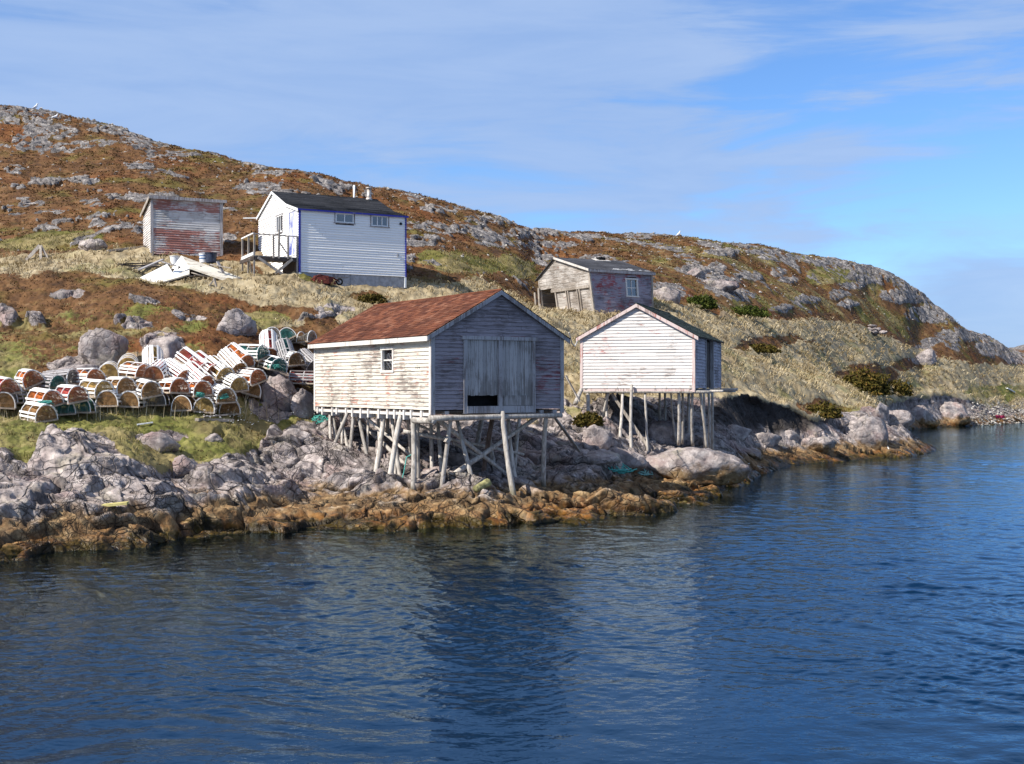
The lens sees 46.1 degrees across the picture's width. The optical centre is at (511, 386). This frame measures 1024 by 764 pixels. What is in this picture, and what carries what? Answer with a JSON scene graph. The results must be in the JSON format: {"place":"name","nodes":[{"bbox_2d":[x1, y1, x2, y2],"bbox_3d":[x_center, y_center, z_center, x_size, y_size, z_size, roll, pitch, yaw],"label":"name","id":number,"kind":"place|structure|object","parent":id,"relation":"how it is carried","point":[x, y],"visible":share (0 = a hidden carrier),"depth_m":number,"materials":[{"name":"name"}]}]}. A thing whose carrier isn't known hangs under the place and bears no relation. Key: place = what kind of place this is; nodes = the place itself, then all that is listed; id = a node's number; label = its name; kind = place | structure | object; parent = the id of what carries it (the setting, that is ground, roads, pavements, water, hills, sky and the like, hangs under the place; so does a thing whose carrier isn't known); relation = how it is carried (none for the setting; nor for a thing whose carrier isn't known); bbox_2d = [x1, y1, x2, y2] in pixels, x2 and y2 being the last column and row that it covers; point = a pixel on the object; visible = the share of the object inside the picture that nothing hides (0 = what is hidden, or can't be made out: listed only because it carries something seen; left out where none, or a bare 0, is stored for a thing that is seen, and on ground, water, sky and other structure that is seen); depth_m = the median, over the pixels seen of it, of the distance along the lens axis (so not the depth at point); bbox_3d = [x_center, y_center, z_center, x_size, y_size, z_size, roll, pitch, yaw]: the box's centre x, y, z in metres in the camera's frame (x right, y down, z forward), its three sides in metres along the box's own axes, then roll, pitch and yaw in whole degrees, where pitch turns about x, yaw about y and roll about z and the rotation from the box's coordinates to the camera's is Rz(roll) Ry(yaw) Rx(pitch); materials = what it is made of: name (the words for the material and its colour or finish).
{"place":"outdoors","nodes":[
{"label":"outdoors","id":0,"kind":"place"},
{"bbox_2d":[0,423,1023,763],"bbox_3d":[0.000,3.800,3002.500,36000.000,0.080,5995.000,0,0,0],"label":"water","id":1,"kind":"structure","parent":0,"point":[860,613],"depth_m":17.19,"materials":[{"name":"blue liquid"}]},
{"bbox_2d":[0,105,1023,650],"bbox_3d":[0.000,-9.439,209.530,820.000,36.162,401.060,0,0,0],"label":"ground","id":2,"kind":"structure","parent":0,"point":[64,487],"depth_m":45.58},
{"bbox_2d":[0,391,17,409],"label":"lobster trap","id":3,"kind":"object","parent":2,"relation":"on","point":[11,404],"visible":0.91,"depth_m":36.89,"materials":[{"name":"fabric"}]},
{"bbox_2d":[0,543,21,558],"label":"boulder","id":4,"kind":"object","parent":2,"relation":"on","point":[10,550],"visible":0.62,"depth_m":27.15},
{"bbox_2d":[0,376,21,396],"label":"lobster trap","id":5,"kind":"object","parent":2,"relation":"on","point":[14,385],"visible":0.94,"depth_m":37.12,"materials":[{"name":"brown wood"}]},
{"bbox_2d":[0,387,28,403],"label":"lobster trap","id":6,"kind":"object","parent":2,"relation":"on","point":[22,397],"visible":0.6,"depth_m":37.33,"materials":[{"name":"white wood"}]},
{"bbox_2d":[14,368,45,389],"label":"lobster trap","id":7,"kind":"object","parent":2,"relation":"on","point":[23,375],"visible":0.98,"depth_m":38.25,"materials":[{"name":"white wood"}]},
{"bbox_2d":[19,401,58,422],"bbox_3d":[-14.206,0.746,36.093,1.144,0.539,0.715,6,12,44],"label":"lobster trap","id":8,"kind":"object","parent":2,"relation":"on","point":[33,408],"visible":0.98,"depth_m":35.90,"materials":[{"name":"white wood"}]},
{"bbox_2d":[25,387,64,406],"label":"lobster trap","id":9,"kind":"object","parent":8,"relation":"on","point":[40,394],"visible":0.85,"depth_m":36.55,"materials":[{"name":"white wood"}]},
{"bbox_2d":[27,373,65,390],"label":"lobster trap","id":10,"kind":"object","parent":2,"relation":"on","point":[50,378],"visible":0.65,"depth_m":38.48,"materials":[{"name":"white wood"}]},
{"bbox_2d":[40,368,81,387],"bbox_3d":[-14.703,-0.298,39.183,1.140,0.539,0.727,-4,4,20],"label":"lobster trap","id":11,"kind":"object","parent":10,"relation":"on","point":[67,373],"visible":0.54,"depth_m":39.00,"materials":[{"name":"white wood"}]},
{"bbox_2d":[52,400,75,415],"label":"lobster trap","id":12,"kind":"object","parent":2,"relation":"on","point":[66,408],"visible":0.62,"depth_m":36.81,"materials":[{"name":"teal wood"}]},
{"bbox_2d":[52,384,89,404],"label":"lobster trap","id":13,"kind":"object","parent":2,"relation":"on","point":[68,389],"visible":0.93,"depth_m":36.78,"materials":[{"name":"white wood"}]},
{"bbox_2d":[69,396,99,413],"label":"lobster trap","id":14,"kind":"object","parent":2,"relation":"on","point":[88,405],"visible":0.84,"depth_m":37.05,"materials":[{"name":"fabric"}]},
{"bbox_2d":[71,368,106,386],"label":"lobster trap","id":15,"kind":"object","parent":2,"relation":"on","point":[85,374],"visible":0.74,"depth_m":39.05,"materials":[{"name":"white wood"}]},
{"bbox_2d":[78,239,107,250],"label":"boulder","id":16,"kind":"object","parent":2,"relation":"on","point":[90,244],"visible":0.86,"depth_m":60.12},
{"bbox_2d":[77,378,114,397],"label":"lobster trap","id":17,"kind":"object","parent":2,"relation":"on","point":[93,389],"visible":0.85,"depth_m":37.95,"materials":[{"name":"white wood"}]},
{"bbox_2d":[78,328,128,366],"bbox_3d":[-14.204,-1.278,41.851,1.674,1.534,1.233,0,0,-17],"label":"boulder","id":18,"kind":"object","parent":2,"relation":"on","point":[99,347],"visible":0.81,"depth_m":41.35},
{"bbox_2d":[97,361,118,378],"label":"lobster trap","id":19,"kind":"object","parent":2,"relation":"on","point":[107,367],"visible":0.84,"depth_m":39.52,"materials":[{"name":"brown wood"}]},
{"bbox_2d":[95,390,126,406],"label":"lobster trap","id":20,"kind":"object","parent":2,"relation":"on","point":[110,398],"visible":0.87,"depth_m":37.71,"materials":[{"name":"fabric"}]},
{"bbox_2d":[105,376,136,394],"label":"lobster trap","id":21,"kind":"object","parent":2,"relation":"on","point":[118,381],"visible":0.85,"depth_m":38.44,"materials":[{"name":"white wood"}]},
{"bbox_2d":[118,390,148,407],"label":"lobster trap","id":22,"kind":"object","parent":2,"relation":"on","point":[129,395],"visible":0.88,"depth_m":38.11,"materials":[{"name":"fabric"}]},
{"bbox_2d":[133,378,162,399],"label":"lobster trap","id":23,"kind":"object","parent":22,"relation":"on","point":[145,383],"visible":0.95,"depth_m":38.25,"materials":[{"name":"white wood"}]},
{"bbox_2d":[118,361,154,379],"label":"lobster trap","id":24,"kind":"object","parent":2,"relation":"on","point":[132,368],"visible":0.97,"depth_m":39.64,"materials":[{"name":"white wood"}]},
{"bbox_2d":[117,353,138,371],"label":"lobster trap","id":25,"kind":"object","parent":24,"relation":"on","point":[130,357],"visible":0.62,"depth_m":40.28,"materials":[{"name":"white wood"}]},
{"bbox_2d":[1,387,278,420],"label":"grass stalks","id":26,"kind":"object","parent":2,"relation":"on","point":[184,412],"depth_m":38.44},
{"bbox_2d":[142,345,163,379],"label":"lobster trap","id":27,"kind":"object","parent":2,"relation":"on","point":[150,354],"visible":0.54,"depth_m":40.86,"materials":[{"name":"white wood"}]},
{"bbox_2d":[140,264,173,281],"bbox_3d":[-16.352,-5.223,55.726,1.401,1.087,1.147,0,0,-41],"label":"panel","id":28,"kind":"object","parent":2,"relation":"on","point":[159,273],"visible":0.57,"depth_m":55.86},
{"bbox_2d":[143,359,171,380],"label":"lobster trap","id":29,"kind":"object","parent":2,"relation":"on","point":[158,364],"visible":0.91,"depth_m":39.81,"materials":[{"name":"white wood"}]},
{"bbox_2d":[137,432,180,452],"bbox_3d":[-10.321,1.657,35.147,1.176,0.700,0.805,0,0,12],"label":"boulder","id":30,"kind":"object","parent":2,"relation":"on","point":[161,441],"visible":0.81,"depth_m":34.84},
{"bbox_2d":[144,390,173,405],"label":"lobster trap","id":31,"kind":"object","parent":2,"relation":"on","point":[163,400],"visible":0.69,"depth_m":38.84,"materials":[{"name":"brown wood"}]},
{"bbox_2d":[148,336,182,361],"bbox_3d":[-12.341,-1.048,42.539,1.308,1.498,1.002,0,0,1],"label":"boulder","id":32,"kind":"object","parent":2,"relation":"on","point":[170,346],"visible":0.3,"depth_m":42.15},
{"bbox_2d":[158,358,190,381],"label":"lobster trap","id":33,"kind":"object","parent":2,"relation":"on","point":[175,365],"visible":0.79,"depth_m":40.23,"materials":[{"name":"white wood"}]},
{"bbox_2d":[159,377,190,393],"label":"lobster trap","id":34,"kind":"object","parent":2,"relation":"on","point":[176,384],"visible":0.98,"depth_m":39.12,"materials":[{"name":"white wood"}]},
{"bbox_2d":[171,256,190,274],"bbox_3d":[-15.553,-5.622,56.135,0.708,1.115,1.470,0,0,-32],"label":"panel","id":35,"kind":"object","parent":2,"relation":"on","point":[181,263],"visible":0.93,"depth_m":56.09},
{"bbox_2d":[140,195,226,255],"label":"striped shed","id":36,"kind":"structure","parent":2,"relation":"on","point":[188,226],"depth_m":60.69,"materials":[{"name":"red wood"}]},
{"bbox_2d":[172,455,197,476],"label":"boulder","id":37,"kind":"object","parent":2,"relation":"on","point":[183,465],"visible":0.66,"depth_m":34.12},
{"bbox_2d":[171,395,200,411],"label":"lobster trap","id":38,"kind":"object","parent":2,"relation":"on","point":[184,399],"visible":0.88,"depth_m":38.82,"materials":[{"name":"fabric"}]},
{"bbox_2d":[174,346,210,371],"bbox_3d":[-10.949,-0.877,41.416,1.144,0.539,0.715,33,10,21],"label":"lobster trap","id":39,"kind":"object","parent":2,"relation":"on","point":[187,351],"visible":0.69,"depth_m":41.32,"materials":[{"name":"white wood"}]},
{"bbox_2d":[180,380,213,396],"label":"lobster trap","id":40,"kind":"object","parent":2,"relation":"on","point":[200,383],"visible":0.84,"depth_m":39.40,"materials":[{"name":"white wood"}]},
{"bbox_2d":[180,361,215,391],"bbox_3d":[-10.512,-0.387,40.259,0.716,0.539,1.136,-20,40,-39],"label":"lobster trap","id":41,"kind":"object","parent":2,"relation":"on","point":[196,373],"visible":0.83,"depth_m":40.11,"materials":[{"name":"white wood"}]},
{"bbox_2d":[193,396,217,413],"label":"lobster trap","id":42,"kind":"object","parent":2,"relation":"on","point":[210,403],"visible":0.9,"depth_m":39.18,"materials":[{"name":"fabric"}]},
{"bbox_2d":[182,256,239,279],"bbox_3d":[-14.221,-5.494,55.881,3.209,1.360,1.141,0,0,16],"label":"panel","id":43,"kind":"object","parent":2,"relation":"on","point":[194,265],"visible":0.93,"depth_m":55.80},
{"bbox_2d":[219,398,240,414],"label":"lobster trap","id":44,"kind":"object","parent":2,"relation":"on","point":[233,405],"visible":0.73,"depth_m":39.97,"materials":[{"name":"fabric"}]},
{"bbox_2d":[207,383,237,403],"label":"lobster trap","id":45,"kind":"object","parent":44,"relation":"on","point":[218,389],"visible":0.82,"depth_m":39.52,"materials":[{"name":"white wood"}]},
{"bbox_2d":[216,370,248,392],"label":"lobster trap","id":46,"kind":"object","parent":2,"relation":"on","point":[233,384],"visible":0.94,"depth_m":40.84,"materials":[{"name":"white wood"}]},
{"bbox_2d":[205,355,234,381],"bbox_3d":[-10.089,-0.640,41.420,0.727,0.539,1.140,2,21,-44],"label":"lobster trap","id":47,"kind":"object","parent":46,"relation":"on","point":[222,368],"visible":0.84,"depth_m":41.12,"materials":[{"name":"white wood"}]},
{"bbox_2d":[191,350,221,375],"bbox_3d":[-10.550,-0.786,41.500,1.149,0.539,0.718,31,17,34],"label":"lobster trap","id":48,"kind":"object","parent":47,"relation":"on","point":[202,354],"visible":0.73,"depth_m":41.25,"materials":[{"name":"white wood"}]},
{"bbox_2d":[217,347,247,373],"bbox_3d":[-9.938,-0.899,42.828,0.716,0.539,1.135,-5,34,-43],"label":"lobster trap","id":49,"kind":"object","parent":2,"relation":"on","point":[231,360],"visible":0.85,"depth_m":42.66,"materials":[{"name":"white wood"}]},
{"bbox_2d":[224,342,254,367],"bbox_3d":[-9.813,-1.131,43.306,0.718,0.539,1.149,-10,32,-42],"label":"lobster trap","id":50,"kind":"object","parent":49,"relation":"on","point":[240,352],"visible":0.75,"depth_m":43.19,"materials":[{"name":"white wood"}]},
{"bbox_2d":[216,308,257,336],"bbox_3d":[-10.798,-2.298,47.271,1.189,1.612,1.716,0,0,14],"label":"boulder","id":51,"kind":"object","parent":2,"relation":"on","point":[237,321],"visible":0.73,"depth_m":46.98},
{"bbox_2d":[240,381,260,398],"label":"lobster trap","id":52,"kind":"object","parent":2,"relation":"on","point":[256,391],"visible":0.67,"depth_m":42.03,"materials":[{"name":"brown wood"}]},
{"bbox_2d":[235,367,267,386],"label":"lobster trap","id":53,"kind":"object","parent":52,"relation":"on","point":[248,373],"visible":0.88,"depth_m":42.12,"materials":[{"name":"white wood"}]},
{"bbox_2d":[239,344,269,361],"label":"lobster trap","id":54,"kind":"object","parent":2,"relation":"on","point":[254,350],"visible":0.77,"depth_m":44.09,"materials":[{"name":"white wood"}]},
{"bbox_2d":[259,329,277,357],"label":"lobster trap","id":55,"kind":"object","parent":2,"relation":"on","point":[268,338],"visible":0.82,"depth_m":46.20,"materials":[{"name":"white wood"}]},
{"bbox_2d":[240,230,297,275],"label":"porch deck","id":56,"kind":"structure","parent":2,"relation":"on","point":[290,264],"depth_m":56.63,"materials":[{"name":"grey wood"}]},
{"bbox_2d":[257,354,287,373],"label":"lobster trap","id":57,"kind":"object","parent":2,"relation":"on","point":[273,359],"visible":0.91,"depth_m":43.83,"materials":[{"name":"teal wood"}]},
{"bbox_2d":[261,374,296,411],"bbox_3d":[-8.366,0.525,43.231,1.319,1.934,0.651,0,0,-23],"label":"boulder","id":58,"kind":"object","parent":2,"relation":"on","point":[279,391],"visible":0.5,"depth_m":43.03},
{"bbox_2d":[275,337,297,367],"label":"lobster trap","id":59,"kind":"object","parent":2,"relation":"on","point":[284,346],"visible":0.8,"depth_m":45.85,"materials":[{"name":"white wood"}]},
{"bbox_2d":[281,350,305,366],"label":"lobster trap","id":60,"kind":"object","parent":2,"relation":"on","point":[298,355],"visible":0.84,"depth_m":45.36,"materials":[{"name":"fabric"}]},
{"bbox_2d":[281,428,312,445],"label":"boulder","id":61,"kind":"object","parent":2,"relation":"on","point":[302,436],"visible":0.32,"depth_m":39.19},
{"bbox_2d":[288,370,313,385],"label":"lobster trap","id":62,"kind":"object","parent":2,"relation":"on","point":[299,377],"visible":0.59,"depth_m":44.90,"materials":[{"name":"white wood"}]},
{"bbox_2d":[287,330,316,344],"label":"lobster trap","id":63,"kind":"object","parent":2,"relation":"on","point":[307,335],"visible":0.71,"depth_m":48.27,"materials":[{"name":"white wood"}]},
{"bbox_2d":[290,388,314,418],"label":"boulder","id":64,"kind":"object","parent":2,"relation":"on","point":[301,402],"visible":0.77,"depth_m":43.09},
{"bbox_2d":[297,348,313,370],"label":"lobster trap","id":65,"kind":"object","parent":2,"relation":"on","point":[308,354],"visible":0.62,"depth_m":46.06,"materials":[{"name":"white wood"}]},
{"bbox_2d":[243,185,408,288],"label":"white house","id":66,"kind":"structure","parent":2,"relation":"on","point":[345,239],"depth_m":58.68,"materials":[{"name":"wood"}]},
{"bbox_2d":[289,211,294,254],"bbox_3d":[-10.576,-7.377,57.843,0.137,2.080,0.942,0,0,-28],"label":"door","id":67,"kind":"structure","parent":66,"relation":"in","point":[292,214],"depth_m":57.86,"materials":[{"name":"wood"}]},
{"bbox_2d":[310,274,342,285],"bbox_3d":[-8.790,-5.054,56.983,1.634,0.491,0.580,0,0,-24],"label":"wheelbarrow","id":68,"kind":"object","parent":2,"relation":"on","point":[327,280],"visible":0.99,"depth_m":56.74,"materials":[{"name":"red metal"}]},
{"bbox_2d":[357,293,387,303],"bbox_3d":[-6.551,-4.100,56.419,1.527,0.624,1.084,0,0,0],"label":"bush","id":69,"kind":"object","parent":2,"relation":"on","point":[368,298],"visible":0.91,"depth_m":56.11,"materials":[{"name":"green plant"}]},
{"bbox_2d":[308,288,570,495],"bbox_3d":[-2.580,0.427,39.698,6.344,6.828,9.660,0,0,-33],"label":"fishing stage","id":70,"kind":"object","parent":2,"relation":"on","point":[492,355],"visible":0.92,"depth_m":37.24,"materials":[{"name":"white wood"}]},
{"bbox_2d":[380,347,393,372],"bbox_3d":[-3.885,-0.841,37.748,0.125,0.802,0.910,0,0,-33],"label":"window","id":71,"kind":"structure","parent":70,"relation":"in","point":[387,353],"depth_m":37.83,"materials":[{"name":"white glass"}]},
{"bbox_2d":[468,340,497,395],"bbox_3d":[-0.892,-0.565,36.322,1.094,1.684,0.040,0,0,-33],"label":"door leaf","id":72,"kind":"structure","parent":70,"relation":"in","point":[482,354],"depth_m":36.30,"materials":[{"name":"wood"}]},
{"bbox_2d":[503,341,531,405],"bbox_3d":[0.153,-0.412,36.988,1.094,1.991,0.066,0,0,-33],"label":"door leaf","id":73,"kind":"structure","parent":70,"relation":"in","point":[517,355],"depth_m":37.00,"materials":[{"name":"wood"}]},
{"bbox_2d":[0,104,967,353],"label":"scree","id":74,"kind":"structure","parent":2,"relation":"on","point":[388,188],"depth_m":97.97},
{"bbox_2d":[0,104,995,465],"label":"heath plants","id":75,"kind":"object","parent":2,"relation":"on","point":[148,180],"visible":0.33,"depth_m":87.93,"materials":[{"name":"plant"}]},
{"bbox_2d":[0,243,1023,431],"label":"dry grass","id":76,"kind":"structure","parent":2,"relation":"on","point":[807,370],"depth_m":68.99,"materials":[{"name":"plant"}]},
{"bbox_2d":[0,228,1023,461],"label":"green grass","id":77,"kind":"structure","parent":2,"relation":"on","point":[422,260],"depth_m":47.98,"materials":[{"name":"plant"}]},
{"bbox_2d":[572,411,604,426],"bbox_3d":[2.969,1.249,46.667,1.346,0.693,0.970,0,0,0],"label":"bush","id":78,"kind":"object","parent":2,"relation":"on","point":[588,418],"visible":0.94,"depth_m":46.48,"materials":[{"name":"green plant"}]},
{"bbox_2d":[534,257,655,314],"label":"old shed","id":79,"kind":"structure","parent":2,"relation":"on","point":[599,284],"depth_m":67.47,"materials":[{"name":"grey wood"}]},
{"bbox_2d":[625,278,638,296],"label":"window","id":80,"kind":"structure","parent":79,"relation":"in","point":[630,292],"depth_m":67.40,"materials":[{"name":"grey glass"}]},
{"bbox_2d":[582,424,613,449],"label":"boulder","id":81,"kind":"object","parent":2,"relation":"on","point":[598,436],"visible":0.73,"depth_m":45.75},
{"bbox_2d":[584,449,620,464],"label":"boulder","id":82,"kind":"object","parent":2,"relation":"on","point":[607,457],"visible":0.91,"depth_m":41.52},
{"bbox_2d":[611,447,647,473],"bbox_3d":[4.002,2.699,43.082,1.645,1.083,1.045,0,0,-6],"label":"boulder","id":83,"kind":"object","parent":2,"relation":"on","point":[633,460],"visible":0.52,"depth_m":42.64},
{"bbox_2d":[576,302,737,450],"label":"stilt shed","id":84,"kind":"structure","parent":2,"relation":"on","point":[636,347],"depth_m":47.81,"materials":[{"name":"white wood"}]},
{"bbox_2d":[648,420,684,444],"bbox_3d":[6.407,2.184,50.060,1.703,1.592,0.662,0,0,-17],"label":"boulder","id":85,"kind":"object","parent":2,"relation":"on","point":[661,431],"visible":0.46,"depth_m":49.74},
{"bbox_2d":[653,286,680,303],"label":"boulder","id":86,"kind":"object","parent":2,"relation":"on","point":[668,294],"visible":0.73,"depth_m":73.13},
{"bbox_2d":[646,447,751,485],"bbox_3d":[6.522,2.912,43.646,4.251,1.441,1.643,0,0,9],"label":"boulder","id":87,"kind":"object","parent":2,"relation":"on","point":[704,466],"visible":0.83,"depth_m":42.99,"materials":[{"name":"stone"}]},
{"bbox_2d":[686,294,717,309],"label":"bush","id":88,"kind":"object","parent":2,"relation":"on","point":[705,301],"visible":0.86,"depth_m":76.19,"materials":[{"name":"green plant"}]},
{"bbox_2d":[704,278,738,292],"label":"boulder","id":89,"kind":"object","parent":2,"relation":"on","point":[728,286],"visible":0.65,"depth_m":89.17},
{"bbox_2d":[728,424,751,442],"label":"boulder","id":90,"kind":"object","parent":2,"relation":"on","point":[741,433],"visible":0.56,"depth_m":55.25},
{"bbox_2d":[730,305,771,318],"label":"bush","id":91,"kind":"object","parent":2,"relation":"on","point":[750,310],"visible":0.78,"depth_m":83.60,"materials":[{"name":"green plant"}]},
{"bbox_2d":[743,447,761,460],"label":"boulder","id":92,"kind":"object","parent":2,"relation":"on","point":[754,453],"visible":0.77,"depth_m":53.48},
{"bbox_2d":[749,343,782,353],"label":"bush","id":93,"kind":"object","parent":2,"relation":"on","point":[763,348],"visible":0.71,"depth_m":73.98,"materials":[{"name":"green plant"}]},
{"bbox_2d":[755,432,781,446],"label":"boulder","id":94,"kind":"object","parent":2,"relation":"on","point":[769,439],"visible":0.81,"depth_m":59.41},
{"bbox_2d":[799,436,836,453],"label":"boulder","id":95,"kind":"object","parent":2,"relation":"on","point":[822,444],"visible":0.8,"depth_m":61.61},
{"bbox_2d":[806,400,845,418],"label":"bush","id":96,"kind":"object","parent":2,"relation":"on","point":[829,411],"visible":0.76,"depth_m":65.47,"materials":[{"name":"green plant"}]},
{"bbox_2d":[838,365,894,395],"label":"bush","id":97,"kind":"object","parent":2,"relation":"on","point":[867,380],"visible":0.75,"depth_m":87.49,"materials":[{"name":"green plant"}]},
{"bbox_2d":[845,415,888,450],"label":"boulder","id":98,"kind":"object","parent":2,"relation":"on","point":[868,431],"visible":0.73,"depth_m":65.65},
{"bbox_2d":[875,402,889,420],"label":"boulder","id":99,"kind":"object","parent":2,"relation":"on","point":[882,410],"visible":0.75,"depth_m":69.59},
{"bbox_2d":[888,379,913,396],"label":"bush","id":100,"kind":"object","parent":2,"relation":"on","point":[899,389],"visible":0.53,"depth_m":108.59,"materials":[{"name":"green plant"}]},
{"bbox_2d":[889,410,914,427],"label":"boulder","id":101,"kind":"object","parent":2,"relation":"on","point":[905,418],"visible":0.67,"depth_m":70.53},
{"bbox_2d":[911,405,939,427],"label":"boulder","id":102,"kind":"object","parent":2,"relation":"on","point":[922,414],"visible":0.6,"depth_m":110.76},
{"bbox_2d":[915,348,936,364],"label":"boulder","id":103,"kind":"object","parent":2,"relation":"on","point":[928,356],"visible":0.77,"depth_m":123.65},
{"bbox_2d":[939,401,970,425],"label":"boulder","id":104,"kind":"object","parent":2,"relation":"on","point":[954,413],"visible":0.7,"depth_m":115.65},
{"bbox_2d":[970,398,1023,425],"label":"pebbles","id":105,"kind":"object","parent":2,"relation":"on","point":[992,418],"visible":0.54,"depth_m":124.18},
{"bbox_2d":[0,0,1023,347],"label":"sky","id":106,"kind":"structure","parent":0,"point":[888,135],"materials":[{"name":"blue"}]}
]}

